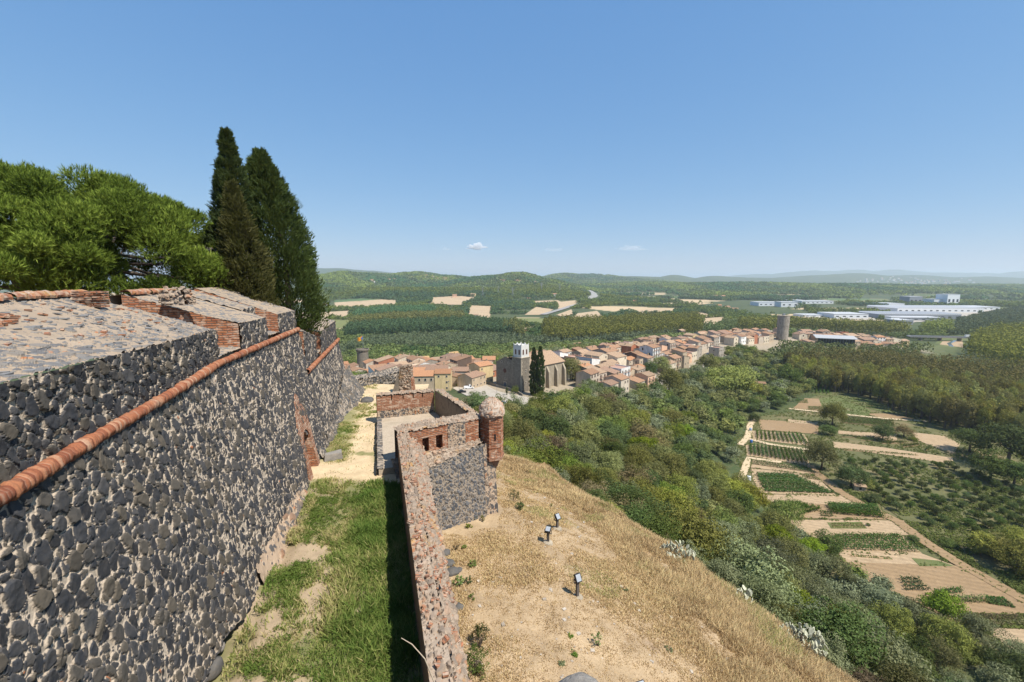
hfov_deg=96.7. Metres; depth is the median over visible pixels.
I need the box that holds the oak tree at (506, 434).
[503,423,511,442]
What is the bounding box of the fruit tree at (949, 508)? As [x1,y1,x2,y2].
[944,505,953,511]
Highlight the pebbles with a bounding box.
[458,491,736,678]
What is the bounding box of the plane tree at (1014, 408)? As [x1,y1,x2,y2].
[995,399,1017,417]
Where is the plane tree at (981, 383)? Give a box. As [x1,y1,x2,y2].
[976,379,986,390]
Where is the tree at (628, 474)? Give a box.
[614,464,656,487]
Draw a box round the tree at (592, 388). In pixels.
[579,379,602,395]
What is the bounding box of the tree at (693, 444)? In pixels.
[690,440,711,454]
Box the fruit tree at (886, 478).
[879,475,890,482]
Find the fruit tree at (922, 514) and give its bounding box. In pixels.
[919,512,928,517]
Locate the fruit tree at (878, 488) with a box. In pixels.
[875,484,883,491]
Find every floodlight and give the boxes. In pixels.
[543,526,552,545]
[553,513,561,530]
[573,572,582,599]
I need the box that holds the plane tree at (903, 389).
[897,385,908,408]
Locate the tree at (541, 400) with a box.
[527,391,550,406]
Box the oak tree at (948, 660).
[915,635,967,677]
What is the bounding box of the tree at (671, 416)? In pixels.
[658,408,682,425]
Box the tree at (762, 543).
[750,534,799,567]
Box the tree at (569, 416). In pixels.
[552,403,587,437]
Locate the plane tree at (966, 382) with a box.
[960,377,972,387]
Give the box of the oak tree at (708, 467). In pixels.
[692,458,724,481]
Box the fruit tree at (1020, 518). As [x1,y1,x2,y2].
[1014,515,1023,525]
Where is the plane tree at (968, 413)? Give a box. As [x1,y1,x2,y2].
[956,399,978,428]
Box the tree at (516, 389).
[510,385,518,393]
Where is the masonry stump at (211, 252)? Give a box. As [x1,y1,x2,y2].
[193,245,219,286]
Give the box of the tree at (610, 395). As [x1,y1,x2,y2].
[598,392,625,403]
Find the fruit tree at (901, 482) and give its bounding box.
[898,479,906,485]
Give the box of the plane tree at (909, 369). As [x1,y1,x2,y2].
[902,367,914,372]
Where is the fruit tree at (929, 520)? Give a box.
[923,516,936,525]
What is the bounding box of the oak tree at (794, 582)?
[773,568,806,595]
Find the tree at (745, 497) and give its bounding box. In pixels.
[723,488,755,516]
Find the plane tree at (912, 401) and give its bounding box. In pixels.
[908,386,918,413]
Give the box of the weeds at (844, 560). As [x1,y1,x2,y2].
[737,397,1023,634]
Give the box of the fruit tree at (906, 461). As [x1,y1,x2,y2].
[902,458,910,464]
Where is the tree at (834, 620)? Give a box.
[790,594,888,673]
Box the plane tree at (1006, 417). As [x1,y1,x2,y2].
[995,409,1017,427]
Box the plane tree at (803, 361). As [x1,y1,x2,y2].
[800,357,809,371]
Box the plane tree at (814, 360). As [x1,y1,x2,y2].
[809,357,816,365]
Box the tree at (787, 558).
[782,549,797,564]
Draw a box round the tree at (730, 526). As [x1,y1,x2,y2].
[716,519,746,543]
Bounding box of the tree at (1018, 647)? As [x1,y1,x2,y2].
[982,634,1023,670]
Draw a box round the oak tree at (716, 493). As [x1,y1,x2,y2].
[697,484,726,503]
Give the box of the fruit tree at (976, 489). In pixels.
[970,486,983,494]
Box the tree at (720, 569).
[706,557,751,589]
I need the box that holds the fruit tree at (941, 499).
[935,495,947,503]
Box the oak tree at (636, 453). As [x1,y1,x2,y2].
[623,443,650,466]
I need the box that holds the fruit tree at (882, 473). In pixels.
[876,471,889,476]
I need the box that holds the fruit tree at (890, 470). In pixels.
[888,467,897,474]
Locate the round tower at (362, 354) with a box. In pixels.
[356,336,368,367]
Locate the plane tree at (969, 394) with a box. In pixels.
[960,384,973,398]
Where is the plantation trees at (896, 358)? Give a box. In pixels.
[789,343,1023,383]
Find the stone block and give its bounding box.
[324,449,342,461]
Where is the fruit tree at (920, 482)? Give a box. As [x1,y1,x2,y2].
[916,479,927,488]
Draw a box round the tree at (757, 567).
[707,534,800,618]
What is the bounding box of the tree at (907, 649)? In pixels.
[882,636,934,674]
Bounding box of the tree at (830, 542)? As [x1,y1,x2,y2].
[813,528,843,555]
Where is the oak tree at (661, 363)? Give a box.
[653,356,671,371]
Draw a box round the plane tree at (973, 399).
[970,398,979,427]
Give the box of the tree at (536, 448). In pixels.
[517,432,548,453]
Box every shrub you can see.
[452,574,463,586]
[464,642,490,681]
[465,575,471,583]
[467,559,476,566]
[469,622,489,650]
[508,489,518,500]
[515,502,523,510]
[558,660,565,665]
[570,648,577,656]
[591,631,602,645]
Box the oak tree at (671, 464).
[649,450,690,484]
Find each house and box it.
[345,362,358,369]
[350,366,366,371]
[362,358,374,368]
[368,363,386,372]
[373,355,393,364]
[374,363,396,371]
[387,361,408,364]
[394,354,408,361]
[406,354,424,362]
[410,359,430,364]
[413,367,425,369]
[413,370,434,390]
[422,357,437,362]
[425,362,450,369]
[434,369,451,390]
[436,360,455,368]
[438,356,452,362]
[439,353,454,358]
[450,353,471,366]
[452,364,468,373]
[452,371,460,385]
[457,370,485,388]
[469,361,493,383]
[482,356,495,362]
[493,364,495,376]
[553,351,567,356]
[556,347,571,354]
[564,354,582,358]
[566,365,572,379]
[571,349,588,354]
[572,347,583,350]
[573,362,593,380]
[575,355,599,364]
[575,368,599,387]
[584,365,606,381]
[585,351,607,360]
[586,345,598,350]
[592,346,618,352]
[594,361,608,367]
[598,379,618,392]
[600,366,620,375]
[601,359,618,363]
[603,361,618,365]
[604,372,629,394]
[606,351,626,365]
[611,343,621,351]
[611,364,630,376]
[618,342,635,352]
[625,350,642,357]
[626,356,636,365]
[629,374,645,389]
[630,365,644,373]
[630,368,634,375]
[633,337,643,342]
[633,342,643,347]
[633,358,642,364]
[634,371,655,389]
[637,353,653,363]
[639,342,660,363]
[642,337,655,341]
[648,343,666,350]
[657,359,676,372]
[659,335,671,340]
[659,340,676,349]
[664,354,681,371]
[668,354,689,368]
[671,336,685,340]
[671,348,686,355]
[674,339,687,343]
[676,345,687,349]
[679,343,694,346]
[683,333,698,337]
[686,350,696,360]
[687,345,701,358]
[687,353,691,362]
[688,338,700,345]
[695,335,710,340]
[701,341,707,349]
[702,338,713,348]
[705,334,719,346]
[708,330,720,335]
[709,346,723,356]
[717,330,731,334]
[720,334,731,342]
[724,335,738,345]
[732,334,745,344]
[742,329,756,331]
[745,333,757,343]
[746,334,753,343]
[757,336,763,343]
[761,331,773,342]
[762,335,769,343]
[792,332,807,339]
[797,329,812,333]
[798,331,811,338]
[801,339,814,343]
[810,332,822,340]
[816,328,829,333]
[843,333,859,337]
[852,480,867,490]
[856,333,869,336]
[857,337,873,342]
[859,340,874,349]
[871,335,885,340]
[881,341,889,347]
[885,337,893,341]
[886,336,901,341]
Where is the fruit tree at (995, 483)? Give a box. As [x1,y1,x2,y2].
[989,478,1002,486]
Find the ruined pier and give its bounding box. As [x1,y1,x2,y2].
[392,363,414,391]
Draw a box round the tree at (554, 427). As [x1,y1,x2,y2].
[540,414,572,438]
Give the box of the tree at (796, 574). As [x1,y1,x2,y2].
[771,560,825,587]
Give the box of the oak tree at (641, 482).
[618,474,661,505]
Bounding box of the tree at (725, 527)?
[711,517,738,540]
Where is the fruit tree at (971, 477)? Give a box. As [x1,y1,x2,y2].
[964,474,973,479]
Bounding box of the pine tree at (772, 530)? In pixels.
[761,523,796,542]
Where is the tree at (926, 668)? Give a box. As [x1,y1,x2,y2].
[906,653,940,681]
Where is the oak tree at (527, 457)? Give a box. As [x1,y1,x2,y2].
[513,453,536,462]
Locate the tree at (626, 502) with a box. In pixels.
[606,493,651,516]
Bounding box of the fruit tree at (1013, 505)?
[1007,502,1018,509]
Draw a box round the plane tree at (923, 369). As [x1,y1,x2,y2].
[917,365,929,373]
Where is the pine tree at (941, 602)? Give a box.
[916,589,971,623]
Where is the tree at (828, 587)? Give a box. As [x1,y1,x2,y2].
[806,568,833,595]
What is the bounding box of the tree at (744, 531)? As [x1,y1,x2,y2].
[734,515,761,540]
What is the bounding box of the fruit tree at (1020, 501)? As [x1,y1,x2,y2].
[1017,499,1023,504]
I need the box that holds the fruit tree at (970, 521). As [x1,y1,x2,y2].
[961,517,976,524]
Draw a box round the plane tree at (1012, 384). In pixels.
[1007,381,1023,392]
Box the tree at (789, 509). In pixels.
[765,494,808,526]
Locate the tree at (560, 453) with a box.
[553,447,567,462]
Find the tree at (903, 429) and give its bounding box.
[892,424,915,436]
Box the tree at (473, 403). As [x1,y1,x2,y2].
[463,391,489,408]
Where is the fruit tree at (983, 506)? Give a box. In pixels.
[978,502,989,510]
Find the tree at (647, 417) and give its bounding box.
[627,406,651,423]
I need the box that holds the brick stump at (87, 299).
[71,291,110,306]
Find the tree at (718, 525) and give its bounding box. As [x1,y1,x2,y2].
[703,513,732,545]
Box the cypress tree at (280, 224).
[238,146,332,333]
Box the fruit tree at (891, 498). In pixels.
[886,495,899,501]
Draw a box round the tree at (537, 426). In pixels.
[521,420,541,438]
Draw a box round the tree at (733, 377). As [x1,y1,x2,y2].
[705,364,759,391]
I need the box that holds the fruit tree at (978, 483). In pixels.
[973,480,982,485]
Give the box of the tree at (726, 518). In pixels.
[707,505,741,532]
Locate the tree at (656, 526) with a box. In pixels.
[635,512,683,542]
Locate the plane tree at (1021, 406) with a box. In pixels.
[1008,397,1023,413]
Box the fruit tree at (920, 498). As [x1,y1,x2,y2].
[915,495,927,501]
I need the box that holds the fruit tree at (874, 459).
[871,457,879,461]
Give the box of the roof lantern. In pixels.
[601,342,608,347]
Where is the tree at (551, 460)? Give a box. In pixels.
[519,436,565,472]
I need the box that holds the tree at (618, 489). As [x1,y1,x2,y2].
[602,482,651,503]
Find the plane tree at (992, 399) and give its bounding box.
[985,398,999,408]
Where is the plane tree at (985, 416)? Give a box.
[976,403,995,432]
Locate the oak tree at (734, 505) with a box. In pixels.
[722,497,747,517]
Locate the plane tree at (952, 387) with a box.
[945,382,958,392]
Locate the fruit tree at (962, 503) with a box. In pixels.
[957,500,967,506]
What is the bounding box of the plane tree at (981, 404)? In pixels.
[975,401,996,424]
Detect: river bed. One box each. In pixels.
[915,338,974,365]
[940,341,962,346]
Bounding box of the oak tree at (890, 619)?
[867,598,918,638]
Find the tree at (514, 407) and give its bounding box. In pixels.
[504,402,523,414]
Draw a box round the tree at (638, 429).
[624,417,658,437]
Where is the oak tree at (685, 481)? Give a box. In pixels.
[663,471,699,497]
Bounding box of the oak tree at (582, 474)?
[565,463,606,490]
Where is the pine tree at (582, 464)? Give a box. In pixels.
[569,461,594,480]
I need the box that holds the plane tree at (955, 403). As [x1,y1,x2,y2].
[945,391,962,426]
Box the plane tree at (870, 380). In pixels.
[863,373,877,398]
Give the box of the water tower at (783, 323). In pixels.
[776,314,789,340]
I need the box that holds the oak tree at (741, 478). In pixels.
[730,471,757,489]
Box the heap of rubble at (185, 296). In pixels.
[156,286,197,304]
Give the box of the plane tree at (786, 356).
[781,351,794,363]
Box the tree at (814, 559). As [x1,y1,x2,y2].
[794,543,833,575]
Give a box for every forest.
[313,283,1023,320]
[317,270,1023,300]
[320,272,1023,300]
[320,283,1023,319]
[336,314,946,357]
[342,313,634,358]
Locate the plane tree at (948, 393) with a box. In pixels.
[937,388,950,400]
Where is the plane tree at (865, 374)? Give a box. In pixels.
[856,368,867,394]
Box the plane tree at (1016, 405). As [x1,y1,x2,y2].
[1006,398,1019,415]
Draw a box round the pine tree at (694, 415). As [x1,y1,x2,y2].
[680,410,697,420]
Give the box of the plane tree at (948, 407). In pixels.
[936,395,956,428]
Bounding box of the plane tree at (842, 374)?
[838,366,845,390]
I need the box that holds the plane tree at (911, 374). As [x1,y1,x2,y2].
[902,371,916,378]
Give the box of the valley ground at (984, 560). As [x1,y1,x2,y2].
[737,385,1023,668]
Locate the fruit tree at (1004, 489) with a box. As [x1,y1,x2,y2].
[999,486,1010,491]
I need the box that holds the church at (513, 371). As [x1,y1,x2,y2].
[496,342,565,391]
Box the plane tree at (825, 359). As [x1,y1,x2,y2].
[819,356,827,365]
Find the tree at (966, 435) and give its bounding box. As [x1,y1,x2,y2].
[947,427,991,451]
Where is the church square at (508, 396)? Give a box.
[489,388,528,403]
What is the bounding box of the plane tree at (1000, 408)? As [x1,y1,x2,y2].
[993,401,1015,427]
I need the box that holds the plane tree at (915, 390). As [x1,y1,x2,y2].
[911,384,923,410]
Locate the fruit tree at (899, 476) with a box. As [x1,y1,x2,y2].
[894,473,905,480]
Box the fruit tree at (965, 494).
[962,491,971,497]
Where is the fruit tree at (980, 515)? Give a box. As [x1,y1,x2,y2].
[972,510,987,520]
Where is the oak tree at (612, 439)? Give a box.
[598,434,620,447]
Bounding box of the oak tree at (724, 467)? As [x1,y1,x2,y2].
[712,460,729,473]
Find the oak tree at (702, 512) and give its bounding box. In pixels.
[694,504,712,520]
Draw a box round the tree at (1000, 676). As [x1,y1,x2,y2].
[973,661,1020,681]
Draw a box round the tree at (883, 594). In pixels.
[856,583,903,613]
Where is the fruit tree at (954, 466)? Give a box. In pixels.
[951,465,960,470]
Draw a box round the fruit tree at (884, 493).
[879,491,889,496]
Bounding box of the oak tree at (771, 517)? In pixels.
[753,508,800,537]
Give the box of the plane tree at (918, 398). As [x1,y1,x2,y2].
[912,387,930,417]
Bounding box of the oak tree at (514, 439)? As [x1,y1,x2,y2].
[503,435,525,449]
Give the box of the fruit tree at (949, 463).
[943,460,953,466]
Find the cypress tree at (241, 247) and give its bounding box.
[204,178,280,310]
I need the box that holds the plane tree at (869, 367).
[863,361,874,370]
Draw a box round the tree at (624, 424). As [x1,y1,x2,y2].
[606,415,630,433]
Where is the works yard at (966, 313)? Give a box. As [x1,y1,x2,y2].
[913,310,993,322]
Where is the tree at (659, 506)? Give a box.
[641,494,677,526]
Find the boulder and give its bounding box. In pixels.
[559,672,597,681]
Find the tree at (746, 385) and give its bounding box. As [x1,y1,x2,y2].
[732,379,762,392]
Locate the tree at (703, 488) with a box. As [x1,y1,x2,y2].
[688,478,710,501]
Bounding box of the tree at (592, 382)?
[581,378,606,392]
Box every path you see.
[738,419,755,444]
[738,457,780,478]
[748,438,804,449]
[790,408,926,421]
[804,465,1023,601]
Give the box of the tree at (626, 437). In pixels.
[617,429,631,444]
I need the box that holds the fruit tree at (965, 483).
[962,479,973,486]
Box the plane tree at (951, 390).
[944,386,955,396]
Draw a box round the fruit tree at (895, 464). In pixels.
[890,461,901,467]
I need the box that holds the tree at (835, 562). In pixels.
[812,550,856,581]
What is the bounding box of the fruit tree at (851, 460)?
[846,457,857,462]
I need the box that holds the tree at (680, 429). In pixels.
[659,419,686,442]
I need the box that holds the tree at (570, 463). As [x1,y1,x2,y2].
[561,451,579,466]
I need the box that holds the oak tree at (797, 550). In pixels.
[773,533,810,569]
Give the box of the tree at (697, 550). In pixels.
[664,538,709,568]
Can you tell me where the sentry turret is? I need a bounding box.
[479,397,504,467]
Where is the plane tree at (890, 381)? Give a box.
[881,374,898,403]
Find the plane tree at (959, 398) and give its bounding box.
[952,392,965,424]
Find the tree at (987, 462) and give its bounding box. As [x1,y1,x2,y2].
[966,448,1021,480]
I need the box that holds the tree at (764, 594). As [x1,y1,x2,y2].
[735,575,803,628]
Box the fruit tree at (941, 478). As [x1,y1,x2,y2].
[938,475,945,481]
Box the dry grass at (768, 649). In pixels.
[436,453,862,681]
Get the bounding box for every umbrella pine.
[0,158,233,302]
[0,219,132,297]
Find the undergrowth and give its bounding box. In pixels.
[733,384,1023,665]
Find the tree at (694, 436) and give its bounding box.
[685,430,717,448]
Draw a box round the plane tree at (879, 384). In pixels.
[871,376,884,401]
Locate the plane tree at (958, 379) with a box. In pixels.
[951,375,961,382]
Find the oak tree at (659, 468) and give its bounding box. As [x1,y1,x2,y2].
[641,460,669,481]
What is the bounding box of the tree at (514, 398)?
[507,392,525,408]
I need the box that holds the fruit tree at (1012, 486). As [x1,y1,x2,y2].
[1008,484,1018,489]
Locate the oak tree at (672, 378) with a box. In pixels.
[654,368,687,391]
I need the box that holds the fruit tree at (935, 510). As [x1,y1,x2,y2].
[929,507,942,514]
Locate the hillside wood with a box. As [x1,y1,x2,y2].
[342,337,914,648]
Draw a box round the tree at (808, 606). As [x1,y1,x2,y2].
[786,595,845,650]
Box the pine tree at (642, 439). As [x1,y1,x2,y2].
[625,436,658,449]
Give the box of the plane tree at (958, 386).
[951,380,963,391]
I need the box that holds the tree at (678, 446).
[669,443,695,453]
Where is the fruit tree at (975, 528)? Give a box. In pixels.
[971,525,981,531]
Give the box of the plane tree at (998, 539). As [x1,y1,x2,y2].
[985,531,1009,558]
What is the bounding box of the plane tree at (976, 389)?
[968,380,984,394]
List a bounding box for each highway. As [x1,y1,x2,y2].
[542,304,574,313]
[588,290,597,298]
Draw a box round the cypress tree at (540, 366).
[534,346,544,395]
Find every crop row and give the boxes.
[752,459,812,470]
[753,461,813,472]
[755,471,794,474]
[756,443,760,455]
[756,472,797,476]
[757,474,802,478]
[758,476,807,480]
[758,478,810,482]
[759,480,814,484]
[760,444,764,456]
[760,481,819,486]
[762,483,823,488]
[763,485,828,490]
[764,487,834,493]
[768,445,773,457]
[772,446,777,457]
[775,445,781,459]
[780,446,786,459]
[784,446,789,460]
[785,501,807,506]
[788,446,794,461]
[791,447,798,461]
[793,503,813,510]
[795,432,802,443]
[795,448,803,461]
[797,505,821,513]
[799,448,808,463]
[800,433,806,444]
[825,500,878,506]
[826,502,878,508]
[828,504,880,511]
[828,531,901,537]
[829,533,903,538]
[830,505,885,515]
[830,522,862,523]
[831,508,885,517]
[831,524,863,524]
[831,526,866,527]
[832,525,864,525]
[833,535,905,541]
[834,537,909,543]
[835,539,913,546]
[838,544,919,551]
[841,542,915,548]
[842,419,893,424]
[842,433,878,437]
[842,448,917,454]
[843,420,894,427]
[845,418,894,423]
[845,449,918,455]
[847,417,892,422]
[848,416,894,422]
[848,554,890,557]
[850,555,892,559]
[861,437,892,440]
[880,439,905,443]
[899,575,920,579]
[899,578,922,583]
[902,441,918,446]
[902,582,926,586]
[904,585,930,590]
[934,585,962,590]
[936,588,964,593]
[945,612,1023,616]
[948,615,1021,620]
[950,593,986,599]
[952,597,988,603]
[953,617,1023,622]
[955,620,1023,624]
[986,596,1006,600]
[987,598,1010,602]
[987,600,1012,605]
[988,601,1015,607]
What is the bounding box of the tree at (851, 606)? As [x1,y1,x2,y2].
[820,591,874,632]
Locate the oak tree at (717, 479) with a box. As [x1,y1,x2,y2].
[701,472,732,497]
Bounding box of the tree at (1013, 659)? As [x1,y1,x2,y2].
[979,644,1023,681]
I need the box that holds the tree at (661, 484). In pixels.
[654,480,687,501]
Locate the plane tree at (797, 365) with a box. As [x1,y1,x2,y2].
[794,360,802,371]
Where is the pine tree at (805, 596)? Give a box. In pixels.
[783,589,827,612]
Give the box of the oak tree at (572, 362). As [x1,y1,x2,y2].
[564,356,582,380]
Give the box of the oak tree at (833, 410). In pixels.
[818,402,848,424]
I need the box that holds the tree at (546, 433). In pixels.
[542,429,555,446]
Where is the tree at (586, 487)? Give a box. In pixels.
[578,479,616,501]
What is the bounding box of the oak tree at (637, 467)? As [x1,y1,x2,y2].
[626,462,648,480]
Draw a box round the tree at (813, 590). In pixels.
[791,577,850,611]
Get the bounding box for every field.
[322,311,348,317]
[334,298,376,301]
[334,299,395,306]
[432,296,473,304]
[468,305,490,317]
[525,307,552,314]
[558,300,576,308]
[558,309,572,315]
[575,311,601,318]
[637,308,671,312]
[704,317,722,323]
[746,445,809,464]
[751,460,813,474]
[751,468,835,495]
[752,431,809,444]
[759,419,818,433]
[764,494,853,504]
[777,503,885,519]
[788,419,818,424]
[791,520,909,534]
[794,398,821,409]
[809,534,921,553]
[813,385,831,395]
[819,396,870,415]
[827,522,866,528]
[832,441,952,462]
[834,454,1023,538]
[838,396,890,412]
[838,430,896,440]
[839,552,951,564]
[844,562,1023,613]
[870,413,916,419]
[912,558,952,565]
[913,433,959,453]
[993,628,1023,646]
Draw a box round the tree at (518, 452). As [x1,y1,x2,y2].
[509,445,534,458]
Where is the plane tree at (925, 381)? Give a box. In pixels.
[920,379,928,386]
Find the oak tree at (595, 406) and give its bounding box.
[580,395,613,418]
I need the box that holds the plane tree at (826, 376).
[819,366,831,389]
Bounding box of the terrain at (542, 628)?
[0,268,1023,681]
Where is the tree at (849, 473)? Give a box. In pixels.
[834,462,874,486]
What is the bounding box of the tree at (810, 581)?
[795,571,828,601]
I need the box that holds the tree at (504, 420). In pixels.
[503,414,509,432]
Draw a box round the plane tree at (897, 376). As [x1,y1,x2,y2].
[892,371,900,378]
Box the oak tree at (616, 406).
[608,401,628,416]
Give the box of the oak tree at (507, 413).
[503,410,515,423]
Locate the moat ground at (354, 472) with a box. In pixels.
[211,384,449,681]
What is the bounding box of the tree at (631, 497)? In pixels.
[606,483,659,515]
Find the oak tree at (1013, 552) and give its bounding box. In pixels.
[983,538,1023,573]
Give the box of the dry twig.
[401,638,434,681]
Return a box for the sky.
[0,0,1023,280]
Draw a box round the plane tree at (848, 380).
[842,369,855,392]
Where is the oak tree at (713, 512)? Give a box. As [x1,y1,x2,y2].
[701,507,721,520]
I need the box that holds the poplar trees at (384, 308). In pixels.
[352,304,435,316]
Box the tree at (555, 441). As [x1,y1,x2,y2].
[537,434,570,455]
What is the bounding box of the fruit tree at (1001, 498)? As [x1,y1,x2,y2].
[997,496,1008,501]
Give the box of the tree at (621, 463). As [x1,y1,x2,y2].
[610,452,625,473]
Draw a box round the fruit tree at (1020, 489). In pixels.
[1014,485,1023,493]
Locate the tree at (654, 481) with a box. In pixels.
[646,469,661,486]
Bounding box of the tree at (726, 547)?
[711,534,742,565]
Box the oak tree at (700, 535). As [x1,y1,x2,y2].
[652,498,741,568]
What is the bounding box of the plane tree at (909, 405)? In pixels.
[900,388,916,415]
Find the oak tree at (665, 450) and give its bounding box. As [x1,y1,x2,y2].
[648,443,680,464]
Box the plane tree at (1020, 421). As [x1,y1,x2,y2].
[1008,412,1023,429]
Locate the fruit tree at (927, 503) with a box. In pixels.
[922,498,935,507]
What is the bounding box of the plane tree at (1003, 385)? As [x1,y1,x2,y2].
[995,380,1010,389]
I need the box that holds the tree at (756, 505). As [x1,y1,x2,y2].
[734,486,759,510]
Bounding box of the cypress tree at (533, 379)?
[528,347,538,395]
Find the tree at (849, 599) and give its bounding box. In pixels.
[834,594,867,608]
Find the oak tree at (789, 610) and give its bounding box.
[773,601,807,634]
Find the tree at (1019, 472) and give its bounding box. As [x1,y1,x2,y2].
[994,459,1023,484]
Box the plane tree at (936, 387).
[932,380,943,393]
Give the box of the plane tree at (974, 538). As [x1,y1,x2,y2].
[961,530,999,555]
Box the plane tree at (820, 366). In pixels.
[814,364,822,386]
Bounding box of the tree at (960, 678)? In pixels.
[938,668,976,681]
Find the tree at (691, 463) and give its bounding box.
[672,448,696,469]
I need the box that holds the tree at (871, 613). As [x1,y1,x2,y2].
[864,612,886,636]
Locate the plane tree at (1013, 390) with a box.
[1005,386,1018,395]
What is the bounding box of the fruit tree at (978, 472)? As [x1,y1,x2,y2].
[973,470,983,475]
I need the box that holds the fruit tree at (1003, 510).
[998,507,1007,512]
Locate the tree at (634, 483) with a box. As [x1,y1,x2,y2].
[616,480,639,498]
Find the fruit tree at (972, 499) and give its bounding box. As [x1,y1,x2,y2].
[968,496,977,502]
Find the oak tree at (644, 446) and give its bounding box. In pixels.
[632,442,652,464]
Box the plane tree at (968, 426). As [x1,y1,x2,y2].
[962,401,979,429]
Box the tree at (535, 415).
[514,405,554,430]
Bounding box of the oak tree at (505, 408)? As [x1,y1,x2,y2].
[504,406,518,423]
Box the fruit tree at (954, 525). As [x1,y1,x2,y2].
[947,522,959,529]
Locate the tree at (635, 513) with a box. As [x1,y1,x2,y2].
[618,500,655,525]
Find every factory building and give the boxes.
[750,301,774,305]
[774,301,798,306]
[793,300,833,303]
[793,313,823,316]
[817,312,868,317]
[859,311,961,318]
[866,305,983,312]
[875,302,904,304]
[884,316,899,319]
[885,319,913,324]
[898,316,942,320]
[899,296,922,301]
[923,299,942,302]
[936,294,960,302]
[950,305,999,309]
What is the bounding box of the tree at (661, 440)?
[641,430,672,448]
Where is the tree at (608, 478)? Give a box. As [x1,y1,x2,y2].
[593,469,617,493]
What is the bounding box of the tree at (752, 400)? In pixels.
[748,397,762,408]
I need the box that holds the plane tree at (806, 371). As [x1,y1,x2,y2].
[800,363,809,377]
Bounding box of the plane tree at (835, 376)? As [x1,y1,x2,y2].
[828,367,842,391]
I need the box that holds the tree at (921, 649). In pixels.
[893,633,938,666]
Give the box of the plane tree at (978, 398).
[970,391,989,424]
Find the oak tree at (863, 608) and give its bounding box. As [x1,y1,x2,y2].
[857,606,891,635]
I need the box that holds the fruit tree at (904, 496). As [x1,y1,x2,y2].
[898,493,910,499]
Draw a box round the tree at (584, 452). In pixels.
[569,438,600,464]
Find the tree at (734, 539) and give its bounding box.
[726,531,744,555]
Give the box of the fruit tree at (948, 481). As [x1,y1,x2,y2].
[942,479,955,485]
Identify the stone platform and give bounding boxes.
[376,413,439,475]
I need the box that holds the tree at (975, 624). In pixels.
[946,611,1011,651]
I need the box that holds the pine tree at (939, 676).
[924,659,942,678]
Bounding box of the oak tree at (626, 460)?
[621,455,637,468]
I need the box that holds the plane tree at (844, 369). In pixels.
[841,365,848,389]
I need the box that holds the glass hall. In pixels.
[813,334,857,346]
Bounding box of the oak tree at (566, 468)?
[561,463,578,480]
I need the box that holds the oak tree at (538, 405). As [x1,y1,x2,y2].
[524,399,549,419]
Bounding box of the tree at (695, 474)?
[679,467,707,487]
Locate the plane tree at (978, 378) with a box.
[971,374,981,381]
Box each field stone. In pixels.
[444,549,449,555]
[446,559,454,566]
[447,566,458,576]
[456,602,463,609]
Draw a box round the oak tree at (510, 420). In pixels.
[504,418,513,432]
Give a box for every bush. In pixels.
[459,396,478,405]
[465,391,487,399]
[587,488,609,501]
[607,500,624,512]
[747,413,760,420]
[805,630,854,674]
[819,424,838,435]
[843,665,890,681]
[855,476,874,488]
[864,492,881,502]
[907,534,920,541]
[938,536,960,548]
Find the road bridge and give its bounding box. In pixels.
[907,335,968,341]
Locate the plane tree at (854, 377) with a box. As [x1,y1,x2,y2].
[849,367,857,391]
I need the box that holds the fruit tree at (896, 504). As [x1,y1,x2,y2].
[891,501,902,510]
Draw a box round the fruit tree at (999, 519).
[994,515,1005,523]
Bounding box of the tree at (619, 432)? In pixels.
[600,424,626,439]
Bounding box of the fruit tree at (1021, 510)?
[1017,507,1023,514]
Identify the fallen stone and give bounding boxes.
[207,655,223,681]
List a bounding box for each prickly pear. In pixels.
[659,540,695,564]
[736,585,752,602]
[779,622,827,656]
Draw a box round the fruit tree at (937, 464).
[934,462,944,468]
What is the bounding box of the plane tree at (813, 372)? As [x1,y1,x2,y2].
[808,365,821,385]
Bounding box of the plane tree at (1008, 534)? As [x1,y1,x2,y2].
[998,525,1023,546]
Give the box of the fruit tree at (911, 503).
[906,501,915,506]
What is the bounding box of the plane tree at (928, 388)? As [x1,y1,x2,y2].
[919,383,934,415]
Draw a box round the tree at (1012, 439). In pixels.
[974,421,1023,462]
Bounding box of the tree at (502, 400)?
[495,393,507,405]
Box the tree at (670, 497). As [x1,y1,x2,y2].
[653,486,700,514]
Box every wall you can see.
[0,287,365,681]
[354,367,398,385]
[376,388,434,417]
[391,388,497,681]
[488,382,522,395]
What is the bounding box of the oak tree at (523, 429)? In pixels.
[509,415,543,444]
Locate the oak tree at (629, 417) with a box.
[616,410,646,434]
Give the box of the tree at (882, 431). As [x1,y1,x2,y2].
[871,424,895,438]
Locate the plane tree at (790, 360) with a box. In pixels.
[784,358,794,368]
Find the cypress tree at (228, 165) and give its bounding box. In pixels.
[201,126,264,292]
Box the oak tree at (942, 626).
[914,612,980,656]
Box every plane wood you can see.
[346,308,465,322]
[502,316,529,335]
[541,313,704,339]
[621,310,701,316]
[736,314,911,334]
[916,316,954,334]
[961,321,1023,365]
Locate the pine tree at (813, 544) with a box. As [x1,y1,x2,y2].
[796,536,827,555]
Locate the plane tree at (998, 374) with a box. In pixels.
[988,372,999,381]
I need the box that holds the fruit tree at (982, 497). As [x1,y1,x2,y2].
[978,495,988,499]
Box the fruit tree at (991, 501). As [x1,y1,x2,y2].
[984,497,999,506]
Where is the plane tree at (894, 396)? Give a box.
[888,383,902,409]
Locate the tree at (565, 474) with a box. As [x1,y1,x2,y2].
[554,466,571,481]
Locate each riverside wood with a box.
[339,330,539,350]
[522,327,677,342]
[702,319,738,330]
[767,339,935,358]
[937,357,1020,378]
[943,305,1023,335]

